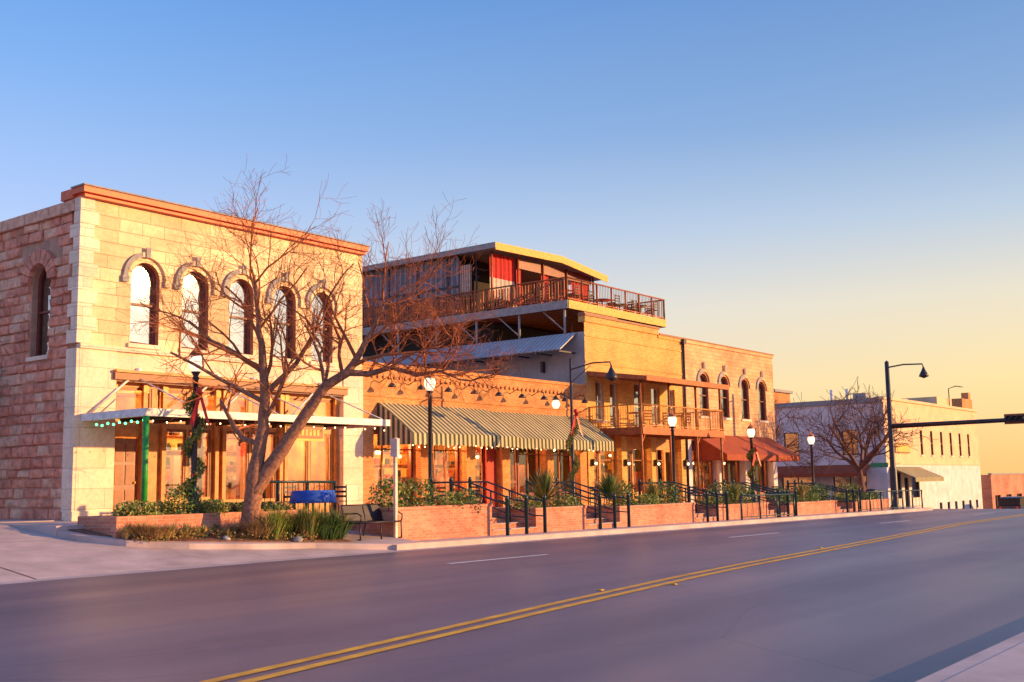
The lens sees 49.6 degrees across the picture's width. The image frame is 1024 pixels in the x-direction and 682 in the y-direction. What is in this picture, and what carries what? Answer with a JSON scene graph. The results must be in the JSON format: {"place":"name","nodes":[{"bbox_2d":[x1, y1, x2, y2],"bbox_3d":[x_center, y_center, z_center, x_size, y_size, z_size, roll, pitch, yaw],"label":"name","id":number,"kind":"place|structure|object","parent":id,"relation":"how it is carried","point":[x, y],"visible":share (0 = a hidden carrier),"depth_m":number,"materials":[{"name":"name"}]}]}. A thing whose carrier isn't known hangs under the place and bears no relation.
{"place":"outdoors","nodes":[
{"label":"outdoors","id":0,"kind":"place"},
{"bbox_2d":[0,525,393,581],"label":"side street","id":1,"kind":"structure","parent":0,"point":[43,556],"depth_m":23.63,"materials":[{"name":"concrete"}]},
{"bbox_2d":[0,507,932,549],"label":"sidewalk","id":2,"kind":"structure","parent":0,"point":[50,527],"depth_m":33.37,"materials":[{"name":"concrete"}]},
{"bbox_2d":[0,326,15,406],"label":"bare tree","id":3,"kind":"object","parent":2,"relation":"on","point":[4,355],"visible":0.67,"depth_m":31.71,"materials":[{"name":"brown plant"}]},
{"bbox_2d":[77,482,309,537],"bbox_3d":[-7.750,4.328,27.858,1.770,1.563,5.800,-7,-9,37],"label":"brick bed","id":4,"kind":"object","parent":2,"relation":"on","point":[219,512],"visible":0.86,"depth_m":26.75,"materials":[{"name":"brick"}]},
{"bbox_2d":[181,347,215,512],"bbox_3d":[-7.792,2.203,27.583,0.848,4.310,0.609,0,-7,-9],"label":"street lamp","id":5,"kind":"object","parent":4,"relation":"on","point":[198,466],"visible":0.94,"depth_m":27.47,"materials":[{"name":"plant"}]},
{"bbox_2d":[113,369,348,514],"bbox_3d":[-10.071,3.537,35.401,4.700,4.330,8.850,-7,-9,37],"label":"shop front","id":6,"kind":"object","parent":2,"relation":"on","point":[225,456],"visible":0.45,"depth_m":34.81,"materials":[{"name":"brown wood"}]},
{"bbox_2d":[81,368,389,506],"bbox_3d":[-7.761,2.986,32.443,3.118,4.290,8.958,-7,-9,37],"label":"metal canopy","id":7,"kind":"object","parent":2,"relation":"on","point":[160,415],"visible":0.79,"depth_m":30.66,"materials":[{"name":"white metal"}]},
{"bbox_2d":[284,422,323,440],"bbox_3d":[-6.136,2.676,32.838,0.082,0.550,1.500,-7,-9,37],"label":"hanging sign","id":8,"kind":"object","parent":7,"relation":"hanging from","point":[310,433],"visible":0.66,"depth_m":32.98,"materials":[{"name":"gold metal"}]},
{"bbox_2d":[57,500,423,549],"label":"corner planting island","id":9,"kind":"structure","parent":2,"relation":"on","point":[314,528],"depth_m":26.65,"materials":[{"name":"plant"}]},
{"bbox_2d":[293,536,302,541],"bbox_3d":[-5.203,4.828,26.949,0.282,0.191,0.259,-7,-9,37],"label":"boulder","id":10,"kind":"object","parent":9,"relation":"on","point":[297,539],"visible":1,"depth_m":26.87,"materials":[{"name":"grey stone"}]},
{"bbox_2d":[109,155,532,536],"bbox_3d":[-4.723,0.164,27.792,10.454,9.722,5.231,-1,-7,-2],"label":"bare tree","id":11,"kind":"object","parent":9,"relation":"on","point":[260,473],"visible":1,"depth_m":27.53,"materials":[{"name":"brown plant"}]},
{"bbox_2d":[341,504,402,540],"bbox_3d":[-3.646,4.708,28.875,0.769,0.919,1.542,-7,-9,37],"label":"park bench","id":12,"kind":"object","parent":9,"relation":"on","point":[371,513],"visible":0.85,"depth_m":29.01,"materials":[{"name":"metal"}]},
{"bbox_2d":[283,485,305,508],"bbox_3d":[-6.070,4.484,30.987,0.440,0.900,0.440,-7,-9,37],"label":"patio chair","id":13,"kind":"object","parent":2,"relation":"on","point":[289,487],"visible":0.43,"depth_m":31.01,"materials":[{"name":"wood"}]},
{"bbox_2d":[264,480,335,513],"bbox_3d":[-6.167,4.445,31.193,0.084,1.068,3.284,-7,-9,37],"label":"patio railing","id":14,"kind":"object","parent":2,"relation":"on","point":[287,482],"visible":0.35,"depth_m":31.31,"materials":[{"name":"metal"}]},
{"bbox_2d":[289,490,336,510],"bbox_3d":[-5.476,4.492,30.523,1.315,0.765,1.315,-7,-9,37],"label":"sign","id":15,"kind":"object","parent":2,"relation":"on","point":[312,496],"visible":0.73,"depth_m":30.03,"materials":[{"name":"fabric"}]},
{"bbox_2d":[325,485,346,509],"bbox_3d":[-4.965,4.511,31.268,0.440,0.900,0.440,-6,-9,33],"label":"patio chair","id":16,"kind":"object","parent":2,"relation":"on","point":[345,495],"visible":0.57,"depth_m":31.37,"materials":[{"name":"wood"}]},
{"bbox_2d":[390,438,399,537],"bbox_3d":[-3.089,3.940,29.345,0.240,2.750,0.100,-7,-9,37],"label":"street sign post","id":17,"kind":"object","parent":2,"relation":"on","point":[395,448],"visible":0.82,"depth_m":29.36,"materials":[{"name":"metal"}]},
{"bbox_2d":[346,476,492,540],"bbox_3d":[-2.589,4.953,31.335,2.230,2.289,4.261,-7,-9,37],"label":"brick planter","id":18,"kind":"object","parent":2,"relation":"on","point":[456,517],"visible":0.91,"depth_m":30.63,"materials":[{"name":"brick"}]},
{"bbox_2d":[424,370,435,501],"bbox_3d":[-2.561,3.128,34.772,0.386,4.560,0.386,-7,-9,37],"label":"street lamp","id":19,"kind":"object","parent":2,"relation":"on","point":[430,445],"visible":0.46,"depth_m":34.77,"materials":[{"name":"metal"}]},
{"bbox_2d":[437,486,446,501],"bbox_3d":[-2.268,5.434,38.102,0.440,0.900,0.440,-7,-10,41],"label":"patio chair","id":20,"kind":"object","parent":2,"relation":"on","point":[441,491],"visible":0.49,"depth_m":37.97,"materials":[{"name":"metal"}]},
{"bbox_2d":[464,485,480,503],"bbox_3d":[-1.410,5.560,39.200,0.440,0.900,0.440,-6,-9,33],"label":"patio chair","id":21,"kind":"object","parent":2,"relation":"on","point":[479,490],"visible":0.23,"depth_m":39.32,"materials":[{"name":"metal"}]},
{"bbox_2d":[362,361,587,507],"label":"walls","id":22,"kind":"structure","parent":2,"relation":"on","point":[512,469],"depth_m":44.28,"materials":[{"name":"orange brick"}]},
{"bbox_2d":[377,402,519,447],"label":"striped awning","id":23,"kind":"object","parent":22,"relation":"attached to","point":[455,426],"visible":0.94,"depth_m":40.03,"materials":[{"name":"fabric"}]},
{"bbox_2d":[379,377,593,450],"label":"gooseneck and string lamps","id":24,"kind":"object","parent":22,"relation":"attached to","point":[498,393],"visible":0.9,"depth_m":43.34,"materials":[{"name":"metal"}]},
{"bbox_2d":[487,411,614,451],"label":"striped awning","id":25,"kind":"object","parent":22,"relation":"attached to","point":[539,431],"visible":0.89,"depth_m":45.33,"materials":[{"name":"fabric"}]},
{"bbox_2d":[429,477,546,535],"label":"steps with handrails","id":26,"kind":"structure","parent":2,"relation":"on","point":[505,525],"depth_m":33.68,"materials":[{"name":"black metal"}]},
{"bbox_2d":[492,467,586,532],"bbox_3d":[0.988,5.310,35.669,2.557,2.633,3.126,-7,-9,37],"label":"brick planter","id":27,"kind":"object","parent":2,"relation":"on","point":[563,517],"visible":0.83,"depth_m":35.20,"materials":[{"name":"brick"}]},
{"bbox_2d":[412,311,689,504],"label":"walls","id":28,"kind":"structure","parent":2,"relation":"on","point":[625,347],"depth_m":52.43,"materials":[{"name":"brick"}]},
{"bbox_2d":[362,332,576,366],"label":"lean to roof","id":29,"kind":"object","parent":28,"relation":"attached to","point":[558,342],"visible":0.48,"depth_m":51.47,"materials":[{"name":"metal"}]},
{"bbox_2d":[362,276,665,357],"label":"roof deck","id":30,"kind":"structure","parent":28,"relation":"on","point":[535,318],"depth_m":54.42,"materials":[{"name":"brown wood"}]},
{"bbox_2d":[362,242,607,327],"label":"rooftop bar","id":31,"kind":"object","parent":30,"relation":"on","point":[497,264],"visible":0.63,"depth_m":56.07,"materials":[{"name":"metal"}]},
{"bbox_2d":[587,371,728,503],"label":"balcony","id":32,"kind":"structure","parent":28,"relation":"attached to","point":[642,432],"depth_m":50.03,"materials":[{"name":"brown wood"}]},
{"bbox_2d":[525,477,630,528],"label":"steps with handrails","id":33,"kind":"structure","parent":2,"relation":"on","point":[594,522],"depth_m":37.43,"materials":[{"name":"black metal"}]},
{"bbox_2d":[552,358,617,505],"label":"lantern street lamp","id":34,"kind":"object","parent":2,"relation":"on","point":[611,374],"visible":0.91,"depth_m":41.18,"materials":[{"name":"metal"}]},
{"bbox_2d":[590,487,604,504],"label":"patio chair","id":35,"kind":"object","parent":2,"relation":"on","point":[596,494],"visible":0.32,"depth_m":45.40,"materials":[{"name":"metal"}]},
{"bbox_2d":[586,470,695,526],"bbox_3d":[4.475,5.885,40.265,2.384,2.597,5.914,-7,-9,37],"label":"brick planter","id":36,"kind":"object","parent":2,"relation":"on","point":[650,510],"visible":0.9,"depth_m":39.64,"materials":[{"name":"brick"}]},
{"bbox_2d":[668,410,678,501],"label":"street lamp","id":37,"kind":"object","parent":2,"relation":"on","point":[672,420],"visible":0.77,"depth_m":46.31,"materials":[{"name":"metal"}]},
{"bbox_2d":[638,479,728,521],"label":"steps with handrails","id":38,"kind":"structure","parent":2,"relation":"on","point":[700,517],"depth_m":43.11,"materials":[{"name":"black metal"}]},
{"bbox_2d":[682,338,777,503],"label":"walls","id":39,"kind":"structure","parent":2,"relation":"on","point":[746,376],"depth_m":61.19,"materials":[{"name":"tan-orange brick"},{"name":"light stone trim"},{"name":"glass"}]},
{"bbox_2d":[694,435,799,461],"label":"brown awning","id":40,"kind":"object","parent":39,"relation":"attached to","point":[734,448],"visible":0.9,"depth_m":58.73,"materials":[{"name":"fabric"}]},
{"bbox_2d":[696,482,768,519],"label":"brick planter","id":41,"kind":"object","parent":2,"relation":"on","point":[734,507],"visible":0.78,"depth_m":45.21,"materials":[{"name":"brick"}]},
{"bbox_2d":[746,422,763,501],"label":"street lamp","id":42,"kind":"object","parent":2,"relation":"on","point":[749,454],"visible":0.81,"depth_m":51.99,"materials":[{"name":"metal"}]},
{"bbox_2d":[714,479,797,516],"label":"steps with handrails","id":43,"kind":"structure","parent":2,"relation":"on","point":[787,503],"depth_m":48.20,"materials":[{"name":"metal"}]},
{"bbox_2d":[765,481,836,515],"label":"brick planter","id":44,"kind":"object","parent":2,"relation":"on","point":[807,503],"visible":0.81,"depth_m":50.88,"materials":[{"name":"brick"}]},
{"bbox_2d":[807,431,814,497],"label":"street lamp","id":45,"kind":"object","parent":2,"relation":"on","point":[811,438],"visible":0.73,"depth_m":58.08,"materials":[{"name":"metal"}]},
{"bbox_2d":[786,480,861,512],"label":"steps with handrails","id":46,"kind":"structure","parent":2,"relation":"on","point":[847,509],"depth_m":54.14,"materials":[{"name":"metal"}]},
{"bbox_2d":[740,490,922,519],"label":"street railing","id":47,"kind":"object","parent":2,"relation":"on","point":[858,492],"visible":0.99,"depth_m":53.58,"materials":[{"name":"black metal"}]},
{"bbox_2d":[834,482,889,510],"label":"brick planter","id":48,"kind":"object","parent":2,"relation":"on","point":[865,502],"visible":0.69,"depth_m":56.36,"materials":[{"name":"brick"}]},
{"bbox_2d":[772,377,938,495],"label":"bare tree","id":49,"kind":"object","parent":48,"relation":"in","point":[864,461],"visible":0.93,"depth_m":62.92,"materials":[{"name":"brown plant"}]},
{"bbox_2d":[871,360,1023,508],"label":"traffic signal","id":50,"kind":"object","parent":2,"relation":"on","point":[1018,418],"visible":0.91,"depth_m":59.57,"materials":[{"name":"metal"}]},
{"bbox_2d":[0,509,1023,681],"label":"road","id":51,"kind":"structure","parent":0,"point":[914,607],"depth_m":13.97,"materials":[{"name":"grey asphalt"}]},
{"bbox_2d":[0,510,936,584],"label":"gutter","id":52,"kind":"object","parent":51,"relation":"on","point":[95,575],"visible":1,"depth_m":25.93,"materials":[{"name":"concrete"}]},
{"bbox_2d":[200,514,1023,681],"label":"road centre line","id":53,"kind":"object","parent":51,"relation":"on","point":[263,677],"visible":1,"depth_m":12.77,"materials":[{"name":"yellow paint"}]},
{"bbox_2d":[597,547,822,590],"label":"road reflectors","id":54,"kind":"object","parent":51,"relation":"on","point":[670,584],"visible":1,"depth_m":17.07,"materials":[{"name":"yellow paint"}]},
{"bbox_2d":[446,513,985,563],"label":"lane markings","id":55,"kind":"object","parent":51,"relation":"on","point":[548,554],"visible":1,"depth_m":24.53,"materials":[{"name":"white paint"}]},
{"bbox_2d":[0,0,1023,474],"label":"sky","id":56,"kind":"structure","parent":0,"point":[833,190],"materials":[{"name":"blue"}]},
{"bbox_2d":[690,486,697,501],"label":"patio chair","id":57,"kind":"object","parent":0,"point":[693,492],"visible":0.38,"depth_m":51.91,"materials":[{"name":"metal"}]},
{"bbox_2d":[916,632,1023,681],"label":"sidewalk","id":58,"kind":"structure","parent":0,"point":[1002,661],"depth_m":8.51,"materials":[{"name":"concrete"}]},
{"bbox_3d":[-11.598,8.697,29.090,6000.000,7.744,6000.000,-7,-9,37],"label":"ground","id":59,"kind":"structure","parent":0,"visible":0},
{"bbox_2d":[0,196,364,520],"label":"walls","id":60,"kind":"structure","parent":59,"relation":"on","point":[65,347],"depth_m":31.64,"materials":[{"name":"stone"}]},
{"bbox_2d":[61,183,370,254],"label":"cornice","id":61,"kind":"structure","parent":60,"relation":"on","point":[101,193],"depth_m":33.05,"materials":[{"name":"stone"}]},
{"bbox_2d":[121,247,341,366],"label":"windows","id":62,"kind":"structure","parent":60,"relation":"attached to","point":[137,340],"depth_m":33.66,"materials":[{"name":"stone"}]},
{"bbox_2d":[774,392,825,480],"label":"bare tree","id":63,"kind":"object","parent":59,"relation":"on","point":[790,444],"visible":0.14,"depth_m":69.78,"materials":[{"name":"brown plant"}]},
{"bbox_2d":[774,386,982,508],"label":"white corner building","id":64,"kind":"structure","parent":59,"relation":"on","point":[943,472],"depth_m":83.83,"materials":[{"name":"paint"}]},
{"bbox_2d":[981,473,1023,508],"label":"brick warehouse","id":65,"kind":"structure","parent":59,"relation":"on","point":[995,487],"depth_m":105.19,"materials":[{"name":"brick"}]},
{"bbox_2d":[997,496,1023,508],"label":"parked car","id":66,"kind":"object","parent":59,"relation":"on","point":[1011,502],"visible":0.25,"depth_m":91.81,"materials":[{"name":"paint"}]}
]}

